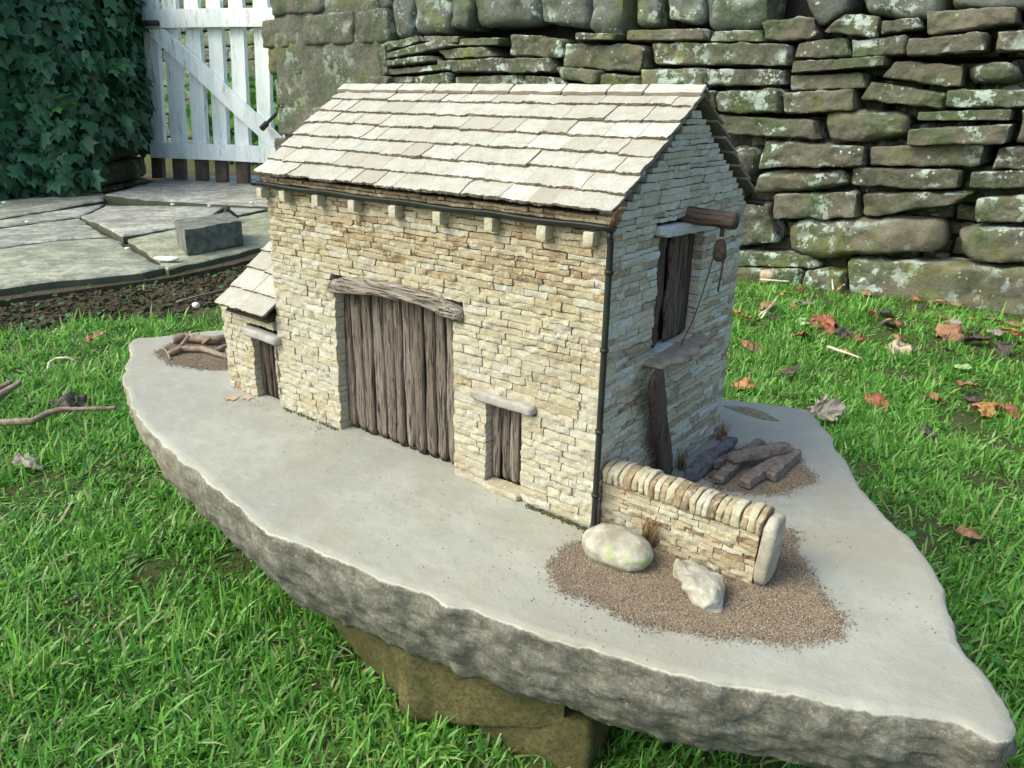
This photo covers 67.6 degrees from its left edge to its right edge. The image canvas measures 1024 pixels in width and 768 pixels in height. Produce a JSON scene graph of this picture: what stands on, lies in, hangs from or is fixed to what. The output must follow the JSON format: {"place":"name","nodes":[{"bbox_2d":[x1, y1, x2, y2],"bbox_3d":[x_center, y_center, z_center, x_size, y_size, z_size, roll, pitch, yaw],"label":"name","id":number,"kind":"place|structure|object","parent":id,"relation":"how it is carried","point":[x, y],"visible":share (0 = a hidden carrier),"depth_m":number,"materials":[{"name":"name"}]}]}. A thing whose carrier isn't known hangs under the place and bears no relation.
{"place":"outdoors","nodes":[
{"label":"outdoors","id":0,"kind":"place"},
{"bbox_2d":[0,171,280,307],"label":"path","id":1,"kind":"structure","parent":0,"point":[62,247],"depth_m":3.55,"materials":[{"name":"stone"}]},
{"bbox_2d":[79,148,147,192],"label":"mossy wall","id":2,"kind":"structure","parent":1,"relation":"on","point":[120,169],"depth_m":5.61,"materials":[{"name":"green stone"}]},
{"bbox_2d":[0,0,154,200],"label":"ivy","id":3,"kind":"object","parent":2,"relation":"attached to","point":[75,92],"visible":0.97,"depth_m":4.81,"materials":[{"name":"green plant"}]},
{"bbox_2d":[153,256,179,260],"bbox_3d":[-1.373,-0.498,3.043,0.110,0.017,0.046,6,21,12],"label":"white scrap","id":4,"kind":"object","parent":1,"relation":"on","point":[165,258],"visible":1,"depth_m":3.03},
{"bbox_2d":[175,212,243,254],"bbox_3d":[-1.338,-0.671,3.383,0.250,0.110,0.467,11,23,25],"label":"stone block","id":5,"kind":"object","parent":1,"relation":"on","point":[196,235],"depth_m":3.28,"materials":[{"name":"grey stone"}]},
{"bbox_2d":[138,0,284,183],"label":"garden gate","id":6,"kind":"structure","parent":1,"relation":"on","point":[193,18],"depth_m":5.36,"materials":[{"name":"white paint"}]},
{"bbox_2d":[212,205,238,217],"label":"bent twig","id":7,"kind":"object","parent":1,"relation":"on","point":[225,208],"visible":0.56,"depth_m":4.00,"materials":[{"name":"wood"}]},
{"bbox_2d":[148,341,227,371],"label":"gravel","id":8,"kind":"structure","parent":0,"point":[200,360],"depth_m":1.46,"materials":[{"name":"brown gravel"}]},
{"bbox_2d":[166,346,226,359],"bbox_3d":[-0.600,-0.061,1.480,0.131,0.014,0.043,4,21,8],"label":"stick","id":9,"kind":"object","parent":8,"relation":"on","point":[176,350],"visible":0.95,"depth_m":1.48,"materials":[{"name":"brown wood"}]},
{"bbox_2d":[177,335,189,346],"bbox_3d":[-0.647,-0.080,1.505,0.008,0.023,0.042,7,21,15],"label":"stick","id":10,"kind":"object","parent":9,"relation":"on","point":[185,340],"visible":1,"depth_m":1.51,"materials":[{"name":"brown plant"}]},
{"bbox_2d":[172,333,225,343],"bbox_3d":[-0.622,-0.092,1.549,0.129,0.020,0.044,-3,21,-11],"label":"stick","id":11,"kind":"object","parent":8,"relation":"on","point":[180,337],"visible":0.77,"depth_m":1.54,"materials":[{"name":"brown wood"}]},
{"bbox_2d":[201,337,210,344],"bbox_3d":[-0.612,-0.086,1.532,0.024,0.019,0.006,8,22,19],"label":"stick","id":12,"kind":"object","parent":8,"relation":"on","point":[205,341],"visible":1,"depth_m":1.53,"materials":[{"name":"brown wood"}]},
{"bbox_2d":[214,343,226,351],"bbox_3d":[-0.570,-0.073,1.515,0.010,0.013,0.063,9,22,20],"label":"stick","id":13,"kind":"object","parent":8,"relation":"on","point":[221,347],"visible":0.52,"depth_m":1.50,"materials":[{"name":"brown wood"}]},
{"bbox_2d":[0,141,1023,767],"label":"ground","id":14,"kind":"structure","parent":0,"point":[966,419],"depth_m":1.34,"materials":[{"name":"plant"}]},
{"bbox_2d":[0,380,12,389],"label":"twig","id":15,"kind":"object","parent":14,"relation":"on","point":[5,384],"visible":0.93,"depth_m":1.81,"materials":[{"name":"brown wood"}]},
{"bbox_2d":[0,380,22,400],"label":"twig","id":16,"kind":"object","parent":14,"relation":"on","point":[5,391],"visible":1,"depth_m":1.77,"materials":[{"name":"brown wood"}]},
{"bbox_2d":[12,452,43,469],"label":"fallen leaf","id":17,"kind":"object","parent":14,"relation":"on","point":[19,457],"visible":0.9,"depth_m":1.53,"materials":[{"name":"beige plant"}]},
{"bbox_2d":[0,406,116,425],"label":"twig","id":18,"kind":"object","parent":14,"relation":"on","point":[28,421],"visible":1,"depth_m":1.68,"materials":[{"name":"brown wood"}]},
{"bbox_2d":[47,356,75,369],"bbox_3d":[-1.191,-0.059,2.016,0.071,0.026,0.038,-15,26,-37],"label":"straw","id":19,"kind":"object","parent":14,"relation":"on","point":[50,362],"visible":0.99,"depth_m":2.02,"materials":[{"name":"beige plant"}]},
{"bbox_2d":[49,391,95,406],"bbox_3d":[-1.055,0.043,1.834,0.072,0.039,0.079,16,25,35],"label":"fallen leaf","id":20,"kind":"object","parent":14,"relation":"on","point":[67,399],"visible":0.9,"depth_m":1.83,"materials":[{"name":"grey plant"}]},
{"bbox_2d":[84,329,104,341],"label":"fallen leaf","id":21,"kind":"object","parent":14,"relation":"on","point":[93,337],"visible":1,"depth_m":2.22,"materials":[{"name":"brown plant"}]},
{"bbox_2d":[0,262,249,332],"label":"soil crumbs","id":22,"kind":"object","parent":14,"relation":"on","point":[192,286],"visible":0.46,"depth_m":2.64,"materials":[{"name":"brown soil"}]},
{"bbox_2d":[192,302,199,307],"bbox_3d":[-1.071,-0.267,2.594,0.029,0.019,0.023,16,25,35],"label":"pebble","id":23,"kind":"object","parent":22,"relation":"on","point":[195,304],"visible":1,"depth_m":2.59,"materials":[{"name":"white stone"}]},
{"bbox_2d":[176,288,227,302],"bbox_3d":[-1.100,-0.325,2.769,0.011,0.014,0.255,13,24,29],"label":"twig","id":24,"kind":"object","parent":22,"relation":"on","point":[185,299],"visible":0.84,"depth_m":2.73,"materials":[{"name":"brown wood"}]},
{"bbox_2d":[144,0,271,142],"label":"garden wall","id":25,"kind":"structure","parent":14,"relation":"on","point":[251,47],"depth_m":10.17,"materials":[{"name":"stone"}]},
{"bbox_2d":[164,73,281,166],"bbox_3d":[-2.234,-2.562,7.499,2.921,1.049,1.378,16,25,35],"label":"leafy plant","id":26,"kind":"object","parent":14,"relation":"on","point":[253,103],"visible":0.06,"depth_m":7.61,"materials":[{"name":"green plant"}]},
{"bbox_2d":[261,0,405,151],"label":"gate pier","id":27,"kind":"structure","parent":14,"relation":"on","point":[320,52],"depth_m":4.47,"materials":[{"name":"grey stone"}]},
{"bbox_2d":[321,614,564,726],"bbox_3d":[-0.156,0.297,1.000,0.103,0.142,0.543,-16,26,-38],"label":"support stone","id":28,"kind":"object","parent":14,"relation":"on","point":[426,688],"visible":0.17,"depth_m":0.89,"materials":[{"name":"brown stone"}]},
{"bbox_2d":[122,330,1017,767],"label":"stone slab","id":29,"kind":"object","parent":28,"relation":"on","point":[896,682],"depth_m":0.82,"materials":[{"name":"stone"}]},
{"bbox_2d":[223,395,239,399],"bbox_3d":[-0.471,0.022,1.279,0.029,0.002,0.027,2,20,4],"label":"leaf scrap","id":30,"kind":"object","parent":29,"relation":"on","point":[231,397],"visible":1,"depth_m":1.28,"materials":[{"name":"beige plant"}]},
{"bbox_2d":[241,395,253,399],"bbox_3d":[-0.441,0.023,1.279,0.023,0.002,0.024,-5,21,-14],"label":"leaf scrap","id":31,"kind":"object","parent":29,"relation":"on","point":[248,397],"visible":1,"depth_m":1.28,"materials":[{"name":"beige plant"}]},
{"bbox_2d":[282,407,337,429],"bbox_3d":[-0.319,0.055,1.201,0.137,0.003,0.010,16,25,35],"label":"moss","id":32,"kind":"object","parent":29,"relation":"on","point":[309,418],"visible":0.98,"depth_m":1.20,"materials":[{"name":"green plant"}]},
{"bbox_2d":[214,83,765,527],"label":"model barn","id":33,"kind":"structure","parent":29,"relation":"on","point":[516,292],"depth_m":0.95,"materials":[{"name":"beige stone"}]},
{"bbox_2d":[343,293,455,464],"bbox_3d":[-0.156,-0.019,1.073,0.228,0.232,0.015,16,25,35],"label":"barn door","id":34,"kind":"structure","parent":33,"relation":"in","point":[390,344],"depth_m":1.07,"materials":[{"name":"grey wood"}]},
{"bbox_2d":[492,405,522,483],"bbox_3d":[0.000,0.072,0.973,0.055,0.118,0.013,16,25,35],"label":"side door","id":35,"kind":"structure","parent":33,"relation":"in","point":[507,427],"depth_m":0.98,"materials":[{"name":"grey wood"}]},
{"bbox_2d":[525,503,587,532],"bbox_3d":[0.055,0.163,0.926,0.102,0.003,0.014,16,25,35],"label":"moss","id":36,"kind":"object","parent":29,"relation":"on","point":[554,516],"visible":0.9,"depth_m":0.93,"materials":[{"name":"green plant"}]},
{"bbox_2d":[217,392,944,667],"bbox_3d":[-0.076,0.146,0.968,1.091,0.001,0.417,8,22,18],"label":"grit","id":37,"kind":"object","parent":29,"relation":"on","point":[566,535],"visible":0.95,"depth_m":0.86,"materials":[{"name":"brown gravel"}]},
{"bbox_2d":[647,369,672,474],"bbox_3d":[0.186,0.057,0.958,0.013,0.184,0.103,13,24,29],"label":"leaning plank","id":38,"kind":"object","parent":29,"relation":"on","point":[658,417],"visible":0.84,"depth_m":0.94,"materials":[{"name":"brown wood"}]},
{"bbox_2d":[677,449,688,470],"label":"grass tuft","id":39,"kind":"object","parent":29,"relation":"on","point":[682,465],"visible":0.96,"depth_m":1.05,"materials":[{"name":"brown plant"}]},
{"bbox_2d":[600,458,785,585],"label":"miniature dry stone wall","id":40,"kind":"structure","parent":29,"relation":"on","point":[732,536],"depth_m":0.83,"materials":[{"name":"beige stone"}]},
{"bbox_2d":[539,525,857,654],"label":"gravel","id":41,"kind":"structure","parent":29,"relation":"on","point":[786,602],"depth_m":0.78,"materials":[{"name":"brown gravel"}]},
{"bbox_2d":[582,523,652,571],"bbox_3d":[0.116,0.177,0.845,0.085,0.032,0.056,16,25,35],"label":"boulder","id":42,"kind":"object","parent":41,"relation":"on","point":[620,547],"visible":1,"depth_m":0.83,"materials":[{"name":"beige stone"}]},
{"bbox_2d":[638,511,665,547],"bbox_3d":[0.156,0.162,0.869,0.031,0.048,0.040,1,20,-1],"label":"grass tuft","id":43,"kind":"object","parent":41,"relation":"on","point":[649,539],"visible":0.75,"depth_m":0.86,"materials":[{"name":"brown plant"}]},
{"bbox_2d":[672,558,724,612],"bbox_3d":[0.194,0.202,0.789,0.047,0.028,0.077,1,20,0],"label":"broken rock","id":44,"kind":"object","parent":41,"relation":"on","point":[703,587],"visible":1,"depth_m":0.77,"materials":[{"name":"beige stone"}]},
{"bbox_2d":[666,553,739,582],"bbox_3d":[0.207,0.201,0.831,0.090,0.003,0.011,16,25,35],"label":"moss","id":45,"kind":"object","parent":41,"relation":"on","point":[730,577],"visible":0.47,"depth_m":0.82,"materials":[{"name":"green plant"}]},
{"bbox_2d":[683,436,737,480],"bbox_3d":[0.279,0.102,1.069,0.024,0.023,0.152,16,25,35],"label":"rotten timber","id":46,"kind":"object","parent":29,"relation":"on","point":[700,466],"visible":0.93,"depth_m":1.05,"materials":[{"name":"grey wood"}]},
{"bbox_2d":[716,419,732,440],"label":"grass tuft","id":47,"kind":"object","parent":29,"relation":"on","point":[722,431],"visible":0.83,"depth_m":1.15,"materials":[{"name":"brown plant"}]},
{"bbox_2d":[0,260,1023,702],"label":"clover","id":48,"kind":"object","parent":14,"relation":"on","point":[988,598],"visible":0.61,"depth_m":2.31,"materials":[{"name":"plant"}]},
{"bbox_2d":[480,706,611,767],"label":"support stone","id":49,"kind":"object","parent":14,"relation":"on","point":[575,739],"visible":0.23,"depth_m":0.86,"materials":[{"name":"brown stone"}]},
{"bbox_2d":[380,0,1023,314],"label":"dry stone wall","id":50,"kind":"structure","parent":14,"relation":"on","point":[878,145],"depth_m":2.95,"materials":[{"name":"grey stone"}]},
{"bbox_2d":[733,308,752,318],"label":"fallen leaf","id":51,"kind":"object","parent":14,"relation":"on","point":[740,314],"visible":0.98,"depth_m":2.55,"materials":[{"name":"orange plant"}]},
{"bbox_2d":[731,377,755,392],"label":"fallen leaf","id":52,"kind":"object","parent":14,"relation":"on","point":[746,381],"visible":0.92,"depth_m":2.00,"materials":[{"name":"orange plant"}]},
{"bbox_2d":[741,340,761,351],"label":"fallen leaf","id":53,"kind":"object","parent":14,"relation":"on","point":[752,344],"visible":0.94,"depth_m":2.28,"materials":[{"name":"brown plant"}]},
{"bbox_2d":[760,301,774,309],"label":"fallen leaf","id":54,"kind":"object","parent":14,"relation":"on","point":[765,304],"visible":0.71,"depth_m":2.74,"materials":[{"name":"orange plant"}]},
{"bbox_2d":[760,269,775,278],"bbox_3d":[1.041,-0.445,3.114,0.063,0.044,0.052,16,25,35],"label":"pebble","id":55,"kind":"object","parent":14,"relation":"on","point":[767,274],"visible":0.86,"depth_m":3.10,"materials":[{"name":"stone"}]},
{"bbox_2d":[761,295,778,318],"bbox_3d":[0.900,-0.268,2.656,0.013,0.037,0.232,13,23,29],"label":"straw","id":56,"kind":"object","parent":14,"relation":"on","point":[764,314],"visible":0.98,"depth_m":2.60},
{"bbox_2d":[760,278,788,281],"bbox_3d":[1.038,-0.408,3.021,0.109,0.011,0.011,7,21,17],"label":"straw","id":57,"kind":"object","parent":14,"relation":"on","point":[761,279],"visible":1,"depth_m":3.02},
{"bbox_2d":[768,315,783,319],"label":"fallen leaf","id":58,"kind":"object","parent":14,"relation":"on","point":[773,317],"visible":0.86,"depth_m":2.61,"materials":[{"name":"grey plant"}]},
{"bbox_2d":[780,365,800,374],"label":"fallen leaf","id":59,"kind":"object","parent":14,"relation":"on","point":[789,370],"visible":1,"depth_m":2.07,"materials":[{"name":"grey plant"}]},
{"bbox_2d":[793,331,809,336],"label":"fallen leaf","id":60,"kind":"object","parent":14,"relation":"on","point":[802,333],"visible":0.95,"depth_m":2.40,"materials":[{"name":"brown plant"}]},
{"bbox_2d":[796,317,809,325],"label":"fallen leaf","id":61,"kind":"object","parent":14,"relation":"on","point":[800,321],"visible":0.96,"depth_m":2.52,"materials":[{"name":"green plant"}]},
{"bbox_2d":[795,299,813,304],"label":"fallen leaf","id":62,"kind":"object","parent":14,"relation":"on","point":[799,301],"visible":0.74,"depth_m":2.76,"materials":[{"name":"grey plant"}]},
{"bbox_2d":[808,314,839,334],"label":"fallen leaf","id":63,"kind":"object","parent":14,"relation":"on","point":[830,321],"visible":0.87,"depth_m":2.50,"materials":[{"name":"red plant"}]},
{"bbox_2d":[810,393,845,421],"bbox_3d":[0.742,0.057,1.800,0.079,0.054,0.058,8,21,17],"label":"fallen leaf","id":64,"kind":"object","parent":14,"relation":"on","point":[835,407],"visible":0.96,"depth_m":1.81,"materials":[{"name":"grey plant"}]},
{"bbox_2d":[834,327,851,336],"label":"fallen leaf","id":65,"kind":"object","parent":14,"relation":"on","point":[842,331],"visible":1,"depth_m":2.37,"materials":[{"name":"grey plant"}]},
{"bbox_2d":[826,345,861,358],"bbox_3d":[0.943,-0.093,2.187,0.030,0.017,0.121,-9,23,-25],"label":"straw","id":66,"kind":"object","parent":14,"relation":"on","point":[838,350],"visible":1,"depth_m":2.17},
{"bbox_2d":[852,333,866,341],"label":"fallen leaf","id":67,"kind":"object","parent":14,"relation":"on","point":[862,338],"visible":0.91,"depth_m":2.35,"materials":[{"name":"red plant"}]},
{"bbox_2d":[859,290,872,295],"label":"fallen leaf","id":68,"kind":"object","parent":14,"relation":"on","point":[867,291],"visible":0.83,"depth_m":2.94,"materials":[{"name":"brown plant"}]},
{"bbox_2d":[867,310,878,318],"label":"fallen leaf","id":69,"kind":"object","parent":14,"relation":"on","point":[873,312],"visible":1,"depth_m":2.61,"materials":[{"name":"brown plant"}]},
{"bbox_2d":[865,392,887,410],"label":"fallen leaf","id":70,"kind":"object","parent":14,"relation":"on","point":[876,396],"visible":0.88,"depth_m":1.92,"materials":[{"name":"plant"}]},
{"bbox_2d":[876,308,891,313],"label":"fallen leaf","id":71,"kind":"object","parent":14,"relation":"on","point":[884,311],"visible":1,"depth_m":2.63,"materials":[{"name":"grey plant"}]},
{"bbox_2d":[881,320,898,329],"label":"fallen leaf","id":72,"kind":"object","parent":14,"relation":"on","point":[887,323],"visible":1,"depth_m":2.50,"materials":[{"name":"plant"}]},
{"bbox_2d":[893,333,902,339],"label":"fallen leaf","id":73,"kind":"object","parent":14,"relation":"on","point":[895,335],"visible":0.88,"depth_m":2.39,"materials":[{"name":"brown plant"}]},
{"bbox_2d":[883,337,915,355],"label":"fallen leaf","id":74,"kind":"object","parent":14,"relation":"on","point":[899,342],"visible":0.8,"depth_m":2.28,"materials":[{"name":"beige plant"}]},
{"bbox_2d":[895,320,904,326],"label":"fallen leaf","id":75,"kind":"object","parent":14,"relation":"on","point":[899,323],"visible":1,"depth_m":2.52,"materials":[{"name":"red plant"}]},
{"bbox_2d":[912,296,921,301],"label":"fallen leaf","id":76,"kind":"object","parent":14,"relation":"on","point":[916,297],"visible":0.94,"depth_m":2.83,"materials":[{"name":"brown plant"}]},
{"bbox_2d":[916,305,929,308],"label":"fallen leaf","id":77,"kind":"object","parent":14,"relation":"on","point":[921,307],"visible":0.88,"depth_m":2.71,"materials":[{"name":"grey plant"}]},
{"bbox_2d":[918,425,937,438],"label":"fallen leaf","id":78,"kind":"object","parent":14,"relation":"on","point":[928,430],"visible":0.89,"depth_m":1.74,"materials":[{"name":"grey plant"}]},
{"bbox_2d":[926,392,946,406],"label":"fallen leaf","id":79,"kind":"object","parent":14,"relation":"on","point":[933,395],"visible":0.98,"depth_m":1.92,"materials":[{"name":"brown plant"}]},
{"bbox_2d":[933,299,946,302],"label":"fallen leaf","id":80,"kind":"object","parent":14,"relation":"on","point":[943,301],"visible":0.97,"depth_m":2.79,"materials":[{"name":"brown plant"}]},
{"bbox_2d":[944,347,953,351],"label":"fallen leaf","id":81,"kind":"object","parent":14,"relation":"on","point":[947,349],"visible":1,"depth_m":2.23,"materials":[{"name":"grey plant"}]},
{"bbox_2d":[935,323,965,342],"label":"fallen leaf","id":82,"kind":"object","parent":14,"relation":"on","point":[944,330],"visible":0.95,"depth_m":2.41,"materials":[{"name":"brown plant"}]},
{"bbox_2d":[948,318,961,323],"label":"fallen leaf","id":83,"kind":"object","parent":14,"relation":"on","point":[956,321],"visible":0.77,"depth_m":2.51,"materials":[{"name":"beige plant"}]},
{"bbox_2d":[950,302,963,306],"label":"fallen leaf","id":84,"kind":"object","parent":14,"relation":"on","point":[958,304],"visible":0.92,"depth_m":2.74,"materials":[{"name":"brown plant"}]},
{"bbox_2d":[953,363,971,368],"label":"fallen leaf","id":85,"kind":"object","parent":14,"relation":"on","point":[965,366],"visible":0.94,"depth_m":2.12,"materials":[{"name":"green plant"}]},
{"bbox_2d":[953,380,977,387],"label":"fallen leaf","id":86,"kind":"object","parent":14,"relation":"on","point":[960,384],"visible":1,"depth_m":1.98,"materials":[{"name":"brown plant"}]},
{"bbox_2d":[955,525,983,538],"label":"fallen leaf","id":87,"kind":"object","parent":14,"relation":"on","point":[971,532],"visible":1,"depth_m":1.30,"materials":[{"name":"brown plant"}]},
{"bbox_2d":[963,396,980,401],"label":"fallen leaf","id":88,"kind":"object","parent":14,"relation":"on","point":[974,398],"visible":1,"depth_m":1.92,"materials":[{"name":"grey plant"}]},
{"bbox_2d":[961,334,991,342],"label":"fallen leaf","id":89,"kind":"object","parent":14,"relation":"on","point":[979,337],"visible":0.99,"depth_m":2.34,"materials":[{"name":"grey plant"}]},
{"bbox_2d":[970,401,999,417],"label":"fallen leaf","id":90,"kind":"object","parent":14,"relation":"on","point":[984,410],"visible":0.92,"depth_m":1.86,"materials":[{"name":"orange plant"}]},
{"bbox_2d":[983,317,1001,323],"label":"fallen leaf","id":91,"kind":"object","parent":14,"relation":"on","point":[997,320],"visible":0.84,"depth_m":2.53,"materials":[{"name":"brown plant"}]},
{"bbox_2d":[986,328,1006,335],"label":"fallen leaf","id":92,"kind":"object","parent":14,"relation":"on","point":[998,332],"visible":1,"depth_m":2.38,"materials":[{"name":"grey plant"}]},
{"bbox_2d":[993,340,1015,356],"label":"fallen leaf","id":93,"kind":"object","parent":14,"relation":"on","point":[1005,348],"visible":0.95,"depth_m":2.26,"materials":[{"name":"grey plant"}]},
{"bbox_2d":[999,403,1023,419],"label":"fallen leaf","id":94,"kind":"object","parent":14,"relation":"on","point":[1011,407],"visible":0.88,"depth_m":1.85,"materials":[{"name":"red plant"}]},
{"bbox_2d":[999,324,1023,336],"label":"fallen leaf","id":95,"kind":"object","parent":14,"relation":"on","point":[1015,332],"visible":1,"depth_m":2.34,"materials":[{"name":"brown plant"}]},
{"bbox_2d":[1005,320,1023,326],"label":"fallen leaf","id":96,"kind":"object","parent":14,"relation":"on","point":[1011,322],"visible":0.81,"depth_m":2.52,"materials":[{"name":"brown plant"}]},
{"bbox_2d":[699,442,823,498],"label":"gravel","id":97,"kind":"structure","parent":0,"point":[793,476],"depth_m":1.03,"materials":[{"name":"gravel"}]},
{"bbox_2d":[712,454,728,469],"bbox_3d":[0.296,0.106,1.069,0.056,0.012,0.014,-14,25,-35],"label":"log","id":98,"kind":"object","parent":97,"relation":"on","point":[720,461],"visible":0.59,"depth_m":1.06,"materials":[{"name":"brown wood"}]},
{"bbox_2d":[713,438,764,483],"bbox_3d":[0.319,0.106,1.068,0.018,0.015,0.158,16,25,35],"label":"log","id":99,"kind":"object","parent":97,"relation":"on","point":[726,472],"visible":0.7,"depth_m":1.03,"materials":[{"name":"brown wood"}]},
{"bbox_2d":[727,442,791,462],"bbox_3d":[0.343,0.094,1.058,0.102,0.014,0.016,-7,22,-21],"label":"log","id":100,"kind":"object","parent":99,"relation":"on","point":[767,451],"visible":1,"depth_m":1.05,"materials":[{"name":"brown wood"}]},
{"bbox_2d":[738,455,784,488],"bbox_3d":[0.338,0.118,1.034,0.019,0.016,0.107,19,27,40],"label":"log","id":101,"kind":"object","parent":97,"relation":"on","point":[751,478],"visible":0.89,"depth_m":1.01,"materials":[{"name":"brown wood"}]},
{"bbox_2d":[765,448,801,481],"bbox_3d":[0.374,0.111,1.055,0.018,0.016,0.099,17,26,37],"label":"log","id":102,"kind":"object","parent":97,"relation":"on","point":[775,471],"visible":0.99,"depth_m":1.04,"materials":[{"name":"brown wood"}]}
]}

